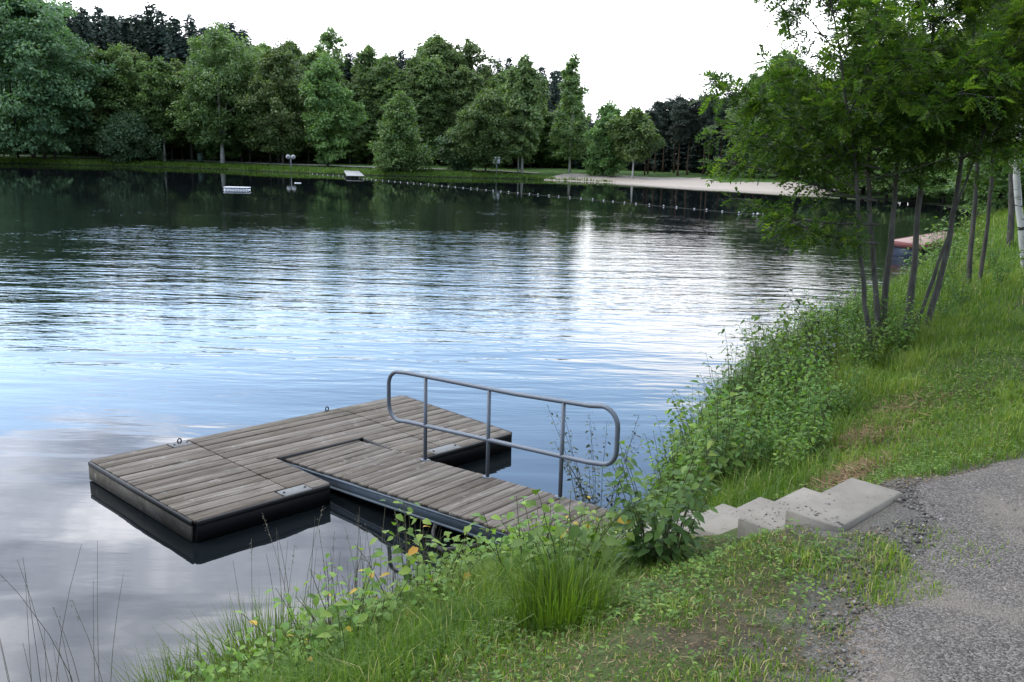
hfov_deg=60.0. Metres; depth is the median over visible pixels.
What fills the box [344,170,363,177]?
jetty
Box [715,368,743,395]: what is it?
bank plant
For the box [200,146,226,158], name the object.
broadleaf tree
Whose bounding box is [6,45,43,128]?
birch tree
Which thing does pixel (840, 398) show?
bank plant
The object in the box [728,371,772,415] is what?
bank plant
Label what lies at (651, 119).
pine tree
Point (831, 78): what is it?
broadleaf tree
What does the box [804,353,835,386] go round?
bank plant
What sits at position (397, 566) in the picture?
weed
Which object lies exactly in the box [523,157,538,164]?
broadleaf tree
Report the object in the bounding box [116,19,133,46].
spruce tree
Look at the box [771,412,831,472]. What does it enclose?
bank plant
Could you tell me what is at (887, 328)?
bank plant
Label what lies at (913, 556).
gravel
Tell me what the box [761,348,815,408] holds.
bank plant
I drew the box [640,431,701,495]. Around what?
bank plant
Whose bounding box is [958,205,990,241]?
bank plant
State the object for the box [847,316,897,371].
bank plant
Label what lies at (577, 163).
spruce tree
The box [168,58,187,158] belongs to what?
birch tree
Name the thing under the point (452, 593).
weed
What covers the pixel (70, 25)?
spruce tree
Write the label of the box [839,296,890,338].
bank plant
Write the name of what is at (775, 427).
bank plant
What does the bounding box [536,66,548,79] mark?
spruce tree
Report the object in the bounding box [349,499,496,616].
leafy weed
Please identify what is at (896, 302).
bank plant
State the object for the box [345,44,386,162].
birch tree
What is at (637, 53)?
sky
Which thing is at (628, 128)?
birch tree
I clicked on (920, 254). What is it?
bank plant
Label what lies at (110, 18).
spruce tree
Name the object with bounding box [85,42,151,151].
broadleaf tree
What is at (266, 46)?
birch tree
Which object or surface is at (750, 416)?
bank plant
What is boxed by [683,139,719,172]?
spruce tree
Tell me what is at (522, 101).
birch tree
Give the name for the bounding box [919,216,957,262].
bank plant
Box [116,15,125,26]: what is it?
spruce tree
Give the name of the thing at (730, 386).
bank plant
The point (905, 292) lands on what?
bank plant
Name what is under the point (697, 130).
pine tree
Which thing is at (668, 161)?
spruce tree
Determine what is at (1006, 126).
rowan tree
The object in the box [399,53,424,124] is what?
birch tree
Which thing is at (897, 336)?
bank plant
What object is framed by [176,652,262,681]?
weed
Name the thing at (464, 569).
weed
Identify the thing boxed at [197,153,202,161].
litter bin
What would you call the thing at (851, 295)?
bank plant
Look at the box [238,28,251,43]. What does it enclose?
spruce tree
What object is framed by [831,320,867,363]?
bank plant
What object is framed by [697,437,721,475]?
bank plant
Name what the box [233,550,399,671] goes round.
leafy weed
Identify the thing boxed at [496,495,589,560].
weed
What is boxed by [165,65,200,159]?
birch tree
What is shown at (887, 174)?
broadleaf tree
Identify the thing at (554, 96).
spruce tree
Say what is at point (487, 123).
alder tree
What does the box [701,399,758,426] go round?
bank plant
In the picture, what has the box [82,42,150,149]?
broadleaf tree
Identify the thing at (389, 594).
weed
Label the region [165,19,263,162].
birch tree
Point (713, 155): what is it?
spruce tree
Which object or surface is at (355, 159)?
broadleaf tree
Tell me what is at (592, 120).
spruce tree
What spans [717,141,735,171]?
spruce tree
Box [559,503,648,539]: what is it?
leafy weed
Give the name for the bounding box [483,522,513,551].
weed
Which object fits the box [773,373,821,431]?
bank plant
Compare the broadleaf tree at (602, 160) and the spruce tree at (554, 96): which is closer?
the broadleaf tree at (602, 160)
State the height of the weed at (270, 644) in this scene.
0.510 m
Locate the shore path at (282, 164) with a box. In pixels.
[5,155,537,172]
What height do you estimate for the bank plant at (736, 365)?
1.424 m
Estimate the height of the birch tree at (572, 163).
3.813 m
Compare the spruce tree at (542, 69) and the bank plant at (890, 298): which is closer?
the bank plant at (890, 298)
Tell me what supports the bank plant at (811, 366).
on the ground at (888, 516)
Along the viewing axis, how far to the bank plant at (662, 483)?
7.79 m
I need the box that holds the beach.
[544,173,866,194]
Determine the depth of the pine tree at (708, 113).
113.97 m
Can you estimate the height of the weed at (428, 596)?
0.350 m
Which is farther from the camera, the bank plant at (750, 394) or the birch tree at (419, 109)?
the birch tree at (419, 109)
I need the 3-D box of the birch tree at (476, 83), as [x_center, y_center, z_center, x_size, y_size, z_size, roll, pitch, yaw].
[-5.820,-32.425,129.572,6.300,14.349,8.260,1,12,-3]
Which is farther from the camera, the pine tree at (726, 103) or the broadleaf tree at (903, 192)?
the pine tree at (726, 103)
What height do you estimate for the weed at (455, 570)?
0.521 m
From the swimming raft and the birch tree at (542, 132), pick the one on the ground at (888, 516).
the birch tree at (542, 132)
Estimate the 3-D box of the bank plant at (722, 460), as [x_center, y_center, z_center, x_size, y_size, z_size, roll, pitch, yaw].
[1.591,0.906,6.992,0.584,1.080,0.544,-3,13,-21]
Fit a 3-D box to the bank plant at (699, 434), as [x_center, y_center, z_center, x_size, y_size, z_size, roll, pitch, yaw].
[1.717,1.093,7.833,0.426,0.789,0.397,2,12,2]
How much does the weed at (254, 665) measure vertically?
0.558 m
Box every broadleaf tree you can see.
[0,0,118,159]
[59,124,91,156]
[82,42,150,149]
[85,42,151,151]
[122,47,151,100]
[140,139,187,158]
[178,147,195,158]
[187,143,215,158]
[193,71,243,158]
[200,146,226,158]
[214,141,244,160]
[226,138,257,160]
[234,40,315,163]
[238,138,267,160]
[260,150,303,160]
[263,152,276,160]
[291,151,309,161]
[301,151,321,161]
[334,148,352,162]
[342,123,372,163]
[357,103,378,163]
[362,121,382,162]
[419,121,447,160]
[431,124,483,170]
[484,68,514,166]
[492,78,545,167]
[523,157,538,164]
[532,144,555,167]
[536,135,568,167]
[581,99,632,176]
[721,72,780,176]
[723,68,798,176]
[726,47,810,176]
[782,76,836,173]
[807,88,864,192]
[813,115,845,192]
[826,100,885,194]
[850,145,909,198]
[865,91,923,200]
[873,148,916,198]
[891,149,944,198]
[905,153,957,202]
[911,151,965,203]
[923,2,1023,246]
[942,127,1023,211]
[961,137,1023,199]
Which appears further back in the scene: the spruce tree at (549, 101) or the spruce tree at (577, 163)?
the spruce tree at (549, 101)
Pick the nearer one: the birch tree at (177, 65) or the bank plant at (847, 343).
the bank plant at (847, 343)
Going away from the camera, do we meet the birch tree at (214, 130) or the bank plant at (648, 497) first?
the bank plant at (648, 497)
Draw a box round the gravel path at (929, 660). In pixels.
[843,457,1023,681]
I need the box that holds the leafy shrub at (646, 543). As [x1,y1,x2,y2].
[593,438,721,568]
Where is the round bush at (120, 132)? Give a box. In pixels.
[91,108,166,162]
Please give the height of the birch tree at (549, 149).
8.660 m
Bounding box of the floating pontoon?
[88,395,511,541]
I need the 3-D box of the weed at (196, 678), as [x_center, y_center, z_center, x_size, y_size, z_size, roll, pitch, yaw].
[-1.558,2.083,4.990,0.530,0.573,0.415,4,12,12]
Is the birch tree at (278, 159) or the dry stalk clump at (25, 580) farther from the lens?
the birch tree at (278, 159)
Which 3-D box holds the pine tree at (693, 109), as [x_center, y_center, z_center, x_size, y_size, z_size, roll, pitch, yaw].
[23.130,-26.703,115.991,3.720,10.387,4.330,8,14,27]
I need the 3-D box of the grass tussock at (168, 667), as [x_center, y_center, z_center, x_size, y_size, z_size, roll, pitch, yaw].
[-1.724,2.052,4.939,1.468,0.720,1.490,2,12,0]
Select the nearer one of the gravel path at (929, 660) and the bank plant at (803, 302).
the gravel path at (929, 660)
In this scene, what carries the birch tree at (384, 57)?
on the ground at (888, 516)
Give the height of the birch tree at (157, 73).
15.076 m
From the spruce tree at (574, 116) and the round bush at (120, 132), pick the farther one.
the spruce tree at (574, 116)
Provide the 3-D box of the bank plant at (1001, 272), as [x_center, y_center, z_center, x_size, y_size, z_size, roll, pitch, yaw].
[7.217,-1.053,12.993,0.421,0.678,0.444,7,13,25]
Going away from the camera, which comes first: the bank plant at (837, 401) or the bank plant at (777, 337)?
the bank plant at (837, 401)
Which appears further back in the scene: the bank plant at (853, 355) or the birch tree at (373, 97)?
the birch tree at (373, 97)
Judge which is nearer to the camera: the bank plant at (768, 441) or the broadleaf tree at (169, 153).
the bank plant at (768, 441)
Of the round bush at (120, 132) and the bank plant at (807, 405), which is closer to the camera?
the bank plant at (807, 405)
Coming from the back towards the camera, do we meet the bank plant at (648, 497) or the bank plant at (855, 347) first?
the bank plant at (855, 347)
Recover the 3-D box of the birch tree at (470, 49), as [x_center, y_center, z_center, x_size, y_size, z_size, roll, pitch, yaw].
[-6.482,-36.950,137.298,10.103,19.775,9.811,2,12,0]
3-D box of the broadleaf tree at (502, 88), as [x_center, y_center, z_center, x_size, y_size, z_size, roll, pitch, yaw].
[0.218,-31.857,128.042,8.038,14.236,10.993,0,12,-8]
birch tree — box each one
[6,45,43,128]
[71,44,121,158]
[132,55,185,160]
[151,71,185,159]
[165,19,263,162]
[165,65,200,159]
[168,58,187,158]
[187,113,208,159]
[191,94,222,160]
[224,88,248,161]
[229,68,259,161]
[240,43,264,160]
[243,74,303,162]
[244,52,278,161]
[257,40,272,160]
[279,38,304,73]
[291,94,316,162]
[298,48,318,160]
[299,106,336,163]
[311,52,352,162]
[312,25,348,81]
[335,111,367,163]
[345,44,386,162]
[350,69,376,100]
[355,111,374,163]
[358,67,393,136]
[366,59,407,129]
[376,52,392,68]
[377,72,412,119]
[383,54,399,68]
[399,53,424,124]
[411,54,455,165]
[412,86,444,153]
[413,37,430,58]
[414,29,464,164]
[434,37,461,164]
[439,65,480,129]
[447,36,500,88]
[454,69,491,163]
[478,63,493,85]
[483,82,501,95]
[499,54,550,172]
[503,74,554,167]
[529,92,550,167]
[531,111,550,167]
[537,110,563,167]
[547,52,593,172]
[566,153,575,168]
[577,138,590,169]
[604,105,666,177]
[780,72,808,159]
[938,2,1023,264]
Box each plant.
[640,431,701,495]
[641,474,678,517]
[642,456,678,508]
[649,430,715,517]
[653,415,695,496]
[662,406,738,472]
[665,399,736,486]
[667,390,720,461]
[667,431,697,477]
[671,384,759,499]
[671,386,714,446]
[682,422,730,462]
[686,397,760,472]
[688,377,753,466]
[696,352,755,416]
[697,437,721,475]
[698,386,783,482]
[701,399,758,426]
[703,384,760,433]
[704,377,764,445]
[705,374,770,427]
[705,416,746,488]
[706,392,765,469]
[709,393,751,415]
[714,347,748,420]
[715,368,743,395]
[716,327,770,405]
[716,397,762,429]
[724,364,764,408]
[724,372,791,441]
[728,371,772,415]
[728,422,762,474]
[735,318,796,364]
[736,337,790,394]
[736,398,773,436]
[737,320,775,390]
[740,342,779,386]
[743,423,798,472]
[744,331,802,407]
[745,323,776,387]
[747,298,802,366]
[748,328,776,367]
[750,347,821,420]
[757,389,799,445]
[757,407,810,467]
[759,336,785,379]
[760,339,821,403]
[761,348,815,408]
[761,384,787,435]
[762,310,801,348]
[769,319,802,356]
[769,330,804,365]
[770,328,824,391]
[770,334,822,374]
[770,349,808,391]
[771,325,832,381]
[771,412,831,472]
[772,392,803,416]
[772,431,805,479]
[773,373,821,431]
[776,405,807,438]
[777,307,825,354]
[780,284,846,372]
[783,337,830,385]
[783,357,834,405]
[786,375,839,453]
[791,303,836,330]
[792,305,843,352]
[793,296,835,342]
[794,359,826,427]
[794,398,827,420]
[796,379,841,425]
[797,299,839,330]
[798,288,836,332]
[799,371,835,457]
[800,387,835,433]
[801,296,845,344]
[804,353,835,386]
[807,290,851,319]
[813,364,865,424]
[815,329,845,362]
[816,303,855,344]
[818,341,844,372]
[818,359,868,407]
[824,387,854,411]
[825,288,868,333]
[826,387,855,421]
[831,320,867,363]
[835,328,869,356]
[837,294,879,329]
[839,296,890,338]
[841,325,880,359]
[841,331,875,369]
[842,287,872,311]
[842,318,874,350]
[844,285,870,312]
[844,287,871,305]
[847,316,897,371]
[849,357,867,389]
[850,291,874,325]
[859,282,891,315]
[867,292,916,348]
[868,283,899,310]
[873,317,886,347]
[883,299,915,346]
[886,296,927,354]
[889,294,905,316]
[894,278,907,306]
[898,254,935,290]
[903,234,933,274]
[904,300,935,342]
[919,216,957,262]
[924,224,945,265]
[924,239,961,300]
[925,279,958,318]
[929,234,966,266]
[935,207,970,250]
[939,239,981,276]
[944,264,979,309]
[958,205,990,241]
[958,219,993,258]
[984,225,1009,267]
[990,246,1020,286]
[1014,246,1023,283]
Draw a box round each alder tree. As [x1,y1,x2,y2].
[298,52,368,166]
[366,89,438,172]
[447,88,523,171]
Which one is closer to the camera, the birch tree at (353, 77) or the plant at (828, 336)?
the plant at (828, 336)
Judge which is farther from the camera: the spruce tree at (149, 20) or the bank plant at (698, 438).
the spruce tree at (149, 20)
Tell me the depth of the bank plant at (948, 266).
14.57 m
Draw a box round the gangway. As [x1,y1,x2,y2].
[285,370,619,548]
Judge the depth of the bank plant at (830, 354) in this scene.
9.55 m
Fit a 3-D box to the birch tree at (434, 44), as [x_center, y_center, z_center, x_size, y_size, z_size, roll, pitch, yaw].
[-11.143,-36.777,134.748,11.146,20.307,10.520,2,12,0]
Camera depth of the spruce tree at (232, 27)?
140.62 m
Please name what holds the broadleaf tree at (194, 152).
on the ground at (888, 516)
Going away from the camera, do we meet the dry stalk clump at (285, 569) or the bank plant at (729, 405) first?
the dry stalk clump at (285, 569)
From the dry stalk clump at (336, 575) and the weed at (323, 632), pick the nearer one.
the weed at (323, 632)
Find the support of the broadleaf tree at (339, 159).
on the ground at (888, 516)
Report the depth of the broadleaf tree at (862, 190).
86.78 m
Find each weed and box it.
[170,658,246,681]
[174,656,266,680]
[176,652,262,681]
[180,632,278,681]
[200,647,273,681]
[218,616,325,681]
[231,630,320,671]
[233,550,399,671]
[245,616,349,681]
[251,624,314,681]
[254,615,310,659]
[294,569,410,669]
[312,584,360,638]
[334,585,388,639]
[344,599,386,629]
[345,565,426,610]
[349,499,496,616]
[350,562,416,628]
[361,577,426,642]
[371,578,404,619]
[405,537,472,607]
[411,578,477,626]
[414,526,531,582]
[419,555,474,585]
[421,560,487,606]
[425,567,480,612]
[440,528,493,572]
[449,543,503,564]
[457,541,484,581]
[468,496,574,583]
[468,547,504,584]
[470,517,522,564]
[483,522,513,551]
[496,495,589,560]
[498,516,575,556]
[507,519,569,563]
[509,489,639,576]
[513,513,578,539]
[561,512,619,547]
[565,481,597,530]
[581,507,636,551]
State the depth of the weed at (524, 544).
5.33 m
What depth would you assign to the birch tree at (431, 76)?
128.44 m
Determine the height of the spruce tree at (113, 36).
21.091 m
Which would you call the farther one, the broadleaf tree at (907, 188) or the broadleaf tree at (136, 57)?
the broadleaf tree at (136, 57)
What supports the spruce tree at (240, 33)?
on the ground at (888, 516)
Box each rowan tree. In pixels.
[688,0,1023,348]
[820,0,1023,334]
[898,0,1023,285]
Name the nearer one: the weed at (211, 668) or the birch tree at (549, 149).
the weed at (211, 668)
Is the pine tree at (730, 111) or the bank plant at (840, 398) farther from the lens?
the pine tree at (730, 111)
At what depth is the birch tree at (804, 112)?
109.46 m
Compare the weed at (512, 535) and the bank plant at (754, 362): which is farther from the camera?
the bank plant at (754, 362)
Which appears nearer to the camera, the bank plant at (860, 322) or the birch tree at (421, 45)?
the bank plant at (860, 322)
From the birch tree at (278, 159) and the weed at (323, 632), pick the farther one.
the birch tree at (278, 159)
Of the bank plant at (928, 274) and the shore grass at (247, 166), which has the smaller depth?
the bank plant at (928, 274)
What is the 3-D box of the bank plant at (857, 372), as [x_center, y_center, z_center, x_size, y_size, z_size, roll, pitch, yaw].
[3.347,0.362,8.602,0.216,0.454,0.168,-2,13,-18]
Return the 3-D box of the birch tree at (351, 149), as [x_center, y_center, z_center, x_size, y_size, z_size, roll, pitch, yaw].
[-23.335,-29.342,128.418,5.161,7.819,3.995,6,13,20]
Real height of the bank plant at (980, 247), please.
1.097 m
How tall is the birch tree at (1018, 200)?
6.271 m
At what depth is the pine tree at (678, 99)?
121.94 m
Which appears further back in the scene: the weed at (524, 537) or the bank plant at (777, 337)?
the bank plant at (777, 337)
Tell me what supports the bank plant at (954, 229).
on the ground at (888, 516)
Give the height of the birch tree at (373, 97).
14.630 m
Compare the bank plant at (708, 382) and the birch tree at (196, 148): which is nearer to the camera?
the bank plant at (708, 382)
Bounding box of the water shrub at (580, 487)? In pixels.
[544,405,643,507]
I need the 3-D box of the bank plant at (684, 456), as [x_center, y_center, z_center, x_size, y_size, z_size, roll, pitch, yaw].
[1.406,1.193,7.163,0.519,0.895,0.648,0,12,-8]
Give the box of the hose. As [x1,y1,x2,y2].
[431,520,478,552]
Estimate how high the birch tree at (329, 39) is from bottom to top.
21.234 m
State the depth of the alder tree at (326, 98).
117.20 m
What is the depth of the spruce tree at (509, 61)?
137.86 m
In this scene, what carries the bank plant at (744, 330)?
on the ground at (888, 516)
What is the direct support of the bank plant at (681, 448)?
on the ground at (888, 516)
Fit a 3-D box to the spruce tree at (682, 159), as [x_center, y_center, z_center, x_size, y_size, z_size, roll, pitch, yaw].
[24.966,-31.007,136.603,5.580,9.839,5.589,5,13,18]
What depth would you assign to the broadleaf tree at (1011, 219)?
20.23 m
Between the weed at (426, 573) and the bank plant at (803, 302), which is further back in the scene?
the bank plant at (803, 302)
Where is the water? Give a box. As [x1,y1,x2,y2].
[0,163,977,681]
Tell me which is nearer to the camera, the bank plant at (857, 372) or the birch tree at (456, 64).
the bank plant at (857, 372)
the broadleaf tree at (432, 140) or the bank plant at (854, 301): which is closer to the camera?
the bank plant at (854, 301)
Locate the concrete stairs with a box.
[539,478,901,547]
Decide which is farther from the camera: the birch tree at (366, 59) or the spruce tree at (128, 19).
the spruce tree at (128, 19)
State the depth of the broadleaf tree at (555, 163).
133.68 m
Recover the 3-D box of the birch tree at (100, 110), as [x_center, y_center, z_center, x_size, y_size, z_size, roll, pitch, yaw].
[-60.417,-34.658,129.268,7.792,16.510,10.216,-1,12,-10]
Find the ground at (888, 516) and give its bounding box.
[0,152,1023,681]
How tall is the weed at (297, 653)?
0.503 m
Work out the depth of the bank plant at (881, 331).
10.04 m
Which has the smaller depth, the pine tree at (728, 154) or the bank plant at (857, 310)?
the bank plant at (857, 310)
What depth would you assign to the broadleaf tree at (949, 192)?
73.80 m
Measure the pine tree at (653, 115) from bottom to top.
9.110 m
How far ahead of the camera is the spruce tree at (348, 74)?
140.90 m
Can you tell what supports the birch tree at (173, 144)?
on the ground at (888, 516)
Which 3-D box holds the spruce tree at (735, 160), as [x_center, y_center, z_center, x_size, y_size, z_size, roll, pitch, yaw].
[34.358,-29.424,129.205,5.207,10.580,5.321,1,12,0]
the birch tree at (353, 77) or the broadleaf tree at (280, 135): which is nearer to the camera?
the broadleaf tree at (280, 135)
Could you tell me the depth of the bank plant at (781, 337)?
9.60 m
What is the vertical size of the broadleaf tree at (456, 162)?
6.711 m
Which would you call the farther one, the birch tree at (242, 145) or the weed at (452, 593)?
the birch tree at (242, 145)
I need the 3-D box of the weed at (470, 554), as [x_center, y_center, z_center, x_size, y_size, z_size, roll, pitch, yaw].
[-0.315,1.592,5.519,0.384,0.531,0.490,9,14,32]
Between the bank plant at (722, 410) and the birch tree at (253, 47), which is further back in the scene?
the birch tree at (253, 47)
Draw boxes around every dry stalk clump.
[0,540,122,681]
[233,508,342,641]
[312,530,374,619]
[345,507,442,598]
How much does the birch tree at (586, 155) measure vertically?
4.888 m
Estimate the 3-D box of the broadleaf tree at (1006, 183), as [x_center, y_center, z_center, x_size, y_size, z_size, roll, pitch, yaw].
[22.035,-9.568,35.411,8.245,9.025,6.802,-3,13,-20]
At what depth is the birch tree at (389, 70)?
130.66 m
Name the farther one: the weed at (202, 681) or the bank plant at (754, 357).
the bank plant at (754, 357)
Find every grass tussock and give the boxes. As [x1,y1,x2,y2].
[103,617,273,681]
[115,572,359,681]
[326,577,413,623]
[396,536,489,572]
[466,530,666,636]
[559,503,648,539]
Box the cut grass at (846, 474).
[708,371,1005,504]
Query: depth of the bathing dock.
34.11 m
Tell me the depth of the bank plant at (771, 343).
10.11 m
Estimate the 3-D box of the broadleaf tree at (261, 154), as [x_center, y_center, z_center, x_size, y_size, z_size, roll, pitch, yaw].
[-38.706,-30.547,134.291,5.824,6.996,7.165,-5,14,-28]
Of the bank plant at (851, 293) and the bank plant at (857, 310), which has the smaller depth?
the bank plant at (857, 310)
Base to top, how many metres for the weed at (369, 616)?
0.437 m
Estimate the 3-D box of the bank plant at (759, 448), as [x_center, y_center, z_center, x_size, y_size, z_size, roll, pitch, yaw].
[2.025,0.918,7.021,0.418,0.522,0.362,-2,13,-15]
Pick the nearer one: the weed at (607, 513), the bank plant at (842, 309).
the weed at (607, 513)
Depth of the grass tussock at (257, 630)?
5.36 m
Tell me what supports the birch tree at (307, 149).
on the ground at (888, 516)
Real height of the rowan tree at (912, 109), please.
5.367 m
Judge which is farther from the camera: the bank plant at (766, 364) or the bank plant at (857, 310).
the bank plant at (857, 310)
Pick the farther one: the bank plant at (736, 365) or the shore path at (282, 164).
the shore path at (282, 164)
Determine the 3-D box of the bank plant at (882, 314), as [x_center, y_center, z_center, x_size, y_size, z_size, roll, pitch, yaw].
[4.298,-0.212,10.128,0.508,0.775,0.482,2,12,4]
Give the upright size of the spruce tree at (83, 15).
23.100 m
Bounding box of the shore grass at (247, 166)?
[0,154,611,181]
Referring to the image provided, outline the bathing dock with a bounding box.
[893,231,954,258]
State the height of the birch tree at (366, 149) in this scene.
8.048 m
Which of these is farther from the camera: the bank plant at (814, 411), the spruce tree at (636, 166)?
the spruce tree at (636, 166)
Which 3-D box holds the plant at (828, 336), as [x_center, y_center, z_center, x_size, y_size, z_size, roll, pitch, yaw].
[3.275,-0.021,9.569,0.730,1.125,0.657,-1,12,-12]
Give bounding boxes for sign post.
[493,157,499,173]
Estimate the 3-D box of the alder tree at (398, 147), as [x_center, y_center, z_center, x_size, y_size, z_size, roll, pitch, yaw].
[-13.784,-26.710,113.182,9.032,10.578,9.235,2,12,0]
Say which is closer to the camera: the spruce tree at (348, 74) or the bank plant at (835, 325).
the bank plant at (835, 325)
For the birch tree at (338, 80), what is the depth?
130.31 m
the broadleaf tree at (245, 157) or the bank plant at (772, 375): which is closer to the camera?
the bank plant at (772, 375)
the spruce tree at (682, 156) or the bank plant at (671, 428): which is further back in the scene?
the spruce tree at (682, 156)
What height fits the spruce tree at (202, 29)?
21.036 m
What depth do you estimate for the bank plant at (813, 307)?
12.27 m
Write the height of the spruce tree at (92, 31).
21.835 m
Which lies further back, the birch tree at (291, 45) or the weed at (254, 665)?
the birch tree at (291, 45)
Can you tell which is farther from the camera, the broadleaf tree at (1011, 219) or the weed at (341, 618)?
the broadleaf tree at (1011, 219)
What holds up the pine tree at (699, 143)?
on the ground at (888, 516)
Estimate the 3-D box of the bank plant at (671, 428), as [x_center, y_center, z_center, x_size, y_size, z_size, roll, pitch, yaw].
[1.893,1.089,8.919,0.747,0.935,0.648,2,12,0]
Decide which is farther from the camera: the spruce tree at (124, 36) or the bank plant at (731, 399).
the spruce tree at (124, 36)
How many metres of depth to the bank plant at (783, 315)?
11.51 m
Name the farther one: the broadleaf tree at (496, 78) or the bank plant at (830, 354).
the broadleaf tree at (496, 78)
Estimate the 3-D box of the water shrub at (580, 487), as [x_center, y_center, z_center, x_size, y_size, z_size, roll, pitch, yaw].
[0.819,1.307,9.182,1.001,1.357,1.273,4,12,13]
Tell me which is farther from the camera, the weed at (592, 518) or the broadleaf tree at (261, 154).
the broadleaf tree at (261, 154)
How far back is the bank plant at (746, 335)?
11.31 m
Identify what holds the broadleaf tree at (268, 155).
on the ground at (888, 516)
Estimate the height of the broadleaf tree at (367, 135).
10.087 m
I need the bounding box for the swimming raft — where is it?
[223,186,250,190]
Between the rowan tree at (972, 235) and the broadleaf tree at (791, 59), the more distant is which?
the broadleaf tree at (791, 59)
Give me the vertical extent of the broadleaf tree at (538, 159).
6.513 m
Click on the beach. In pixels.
(701, 183)
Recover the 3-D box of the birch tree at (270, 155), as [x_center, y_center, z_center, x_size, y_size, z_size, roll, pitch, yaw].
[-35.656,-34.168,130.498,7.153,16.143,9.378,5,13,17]
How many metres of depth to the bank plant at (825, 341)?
10.14 m
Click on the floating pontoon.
(199, 489)
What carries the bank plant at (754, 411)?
on the ground at (888, 516)
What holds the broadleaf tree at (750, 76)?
on the ground at (888, 516)
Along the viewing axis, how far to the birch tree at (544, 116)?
129.54 m
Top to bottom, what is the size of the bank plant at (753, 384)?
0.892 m
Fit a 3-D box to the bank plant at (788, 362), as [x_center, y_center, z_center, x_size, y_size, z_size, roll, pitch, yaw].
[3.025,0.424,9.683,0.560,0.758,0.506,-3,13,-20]
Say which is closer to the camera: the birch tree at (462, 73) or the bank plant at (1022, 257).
the bank plant at (1022, 257)
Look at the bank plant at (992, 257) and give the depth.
15.45 m
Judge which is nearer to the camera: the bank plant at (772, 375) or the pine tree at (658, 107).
the bank plant at (772, 375)
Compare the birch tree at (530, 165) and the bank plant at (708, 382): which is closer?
the bank plant at (708, 382)
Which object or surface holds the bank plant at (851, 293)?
on the ground at (888, 516)
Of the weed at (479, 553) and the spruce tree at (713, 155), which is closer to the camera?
the weed at (479, 553)
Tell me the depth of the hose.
8.09 m
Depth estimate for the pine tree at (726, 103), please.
122.43 m
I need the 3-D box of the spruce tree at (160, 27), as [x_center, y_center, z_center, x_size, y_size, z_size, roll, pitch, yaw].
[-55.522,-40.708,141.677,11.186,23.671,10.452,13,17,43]
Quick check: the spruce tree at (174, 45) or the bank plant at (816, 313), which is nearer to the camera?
the bank plant at (816, 313)
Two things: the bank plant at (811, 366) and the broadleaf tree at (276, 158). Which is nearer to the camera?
the bank plant at (811, 366)
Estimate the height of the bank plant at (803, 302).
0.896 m
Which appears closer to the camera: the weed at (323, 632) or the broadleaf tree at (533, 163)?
the weed at (323, 632)
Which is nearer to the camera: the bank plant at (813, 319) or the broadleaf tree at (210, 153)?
the bank plant at (813, 319)
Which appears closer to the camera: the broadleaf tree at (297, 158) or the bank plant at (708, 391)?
the bank plant at (708, 391)
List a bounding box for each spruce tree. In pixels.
[57,0,84,155]
[65,6,97,155]
[67,8,91,42]
[88,26,102,45]
[91,5,109,50]
[102,14,124,45]
[104,20,125,155]
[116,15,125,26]
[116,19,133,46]
[118,17,135,48]
[127,13,153,156]
[137,1,163,61]
[147,8,171,61]
[160,16,193,158]
[166,17,185,48]
[178,14,206,158]
[197,26,207,58]
[226,20,237,65]
[235,29,252,159]
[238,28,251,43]
[337,66,346,161]
[341,51,366,161]
[395,50,406,71]
[491,58,508,165]
[503,56,513,70]
[534,73,551,166]
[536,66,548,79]
[547,68,560,165]
[547,71,555,88]
[548,71,562,103]
[557,82,576,167]
[571,120,592,168]
[574,85,586,166]
[586,113,593,126]
[625,134,647,170]
[639,147,654,170]
[646,121,677,171]
[668,137,690,169]
[676,142,694,169]
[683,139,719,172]
[686,141,718,172]
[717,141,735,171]
[729,142,744,172]
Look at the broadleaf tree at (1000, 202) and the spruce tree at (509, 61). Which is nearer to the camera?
the broadleaf tree at (1000, 202)
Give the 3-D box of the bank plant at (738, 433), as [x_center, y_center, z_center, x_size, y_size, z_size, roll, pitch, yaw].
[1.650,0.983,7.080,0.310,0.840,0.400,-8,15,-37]
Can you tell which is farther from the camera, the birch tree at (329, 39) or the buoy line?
the birch tree at (329, 39)
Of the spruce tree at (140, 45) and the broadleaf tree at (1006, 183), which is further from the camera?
the spruce tree at (140, 45)
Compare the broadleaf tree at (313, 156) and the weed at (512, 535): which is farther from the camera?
the broadleaf tree at (313, 156)
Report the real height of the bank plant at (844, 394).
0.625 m
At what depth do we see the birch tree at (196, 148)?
130.25 m
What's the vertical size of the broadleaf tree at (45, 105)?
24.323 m
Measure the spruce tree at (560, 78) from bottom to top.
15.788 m
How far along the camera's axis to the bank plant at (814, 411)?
7.46 m
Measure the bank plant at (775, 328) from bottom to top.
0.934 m
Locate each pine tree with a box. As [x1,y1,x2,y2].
[641,118,655,174]
[644,108,663,173]
[651,98,674,172]
[654,97,677,171]
[665,93,686,172]
[665,100,696,175]
[676,96,702,174]
[694,92,722,173]
[694,102,703,172]
[697,93,727,175]
[716,95,732,173]
[720,89,744,167]
[725,108,730,173]
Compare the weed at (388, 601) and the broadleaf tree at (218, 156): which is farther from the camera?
the broadleaf tree at (218, 156)
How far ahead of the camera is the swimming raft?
68.81 m
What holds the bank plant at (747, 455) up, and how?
on the ground at (888, 516)
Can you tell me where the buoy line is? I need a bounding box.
[312,173,813,220]
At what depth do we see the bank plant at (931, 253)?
19.95 m
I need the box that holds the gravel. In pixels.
[728,451,1023,681]
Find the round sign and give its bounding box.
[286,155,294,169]
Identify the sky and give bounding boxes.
[44,0,987,122]
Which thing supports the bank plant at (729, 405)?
on the ground at (888, 516)

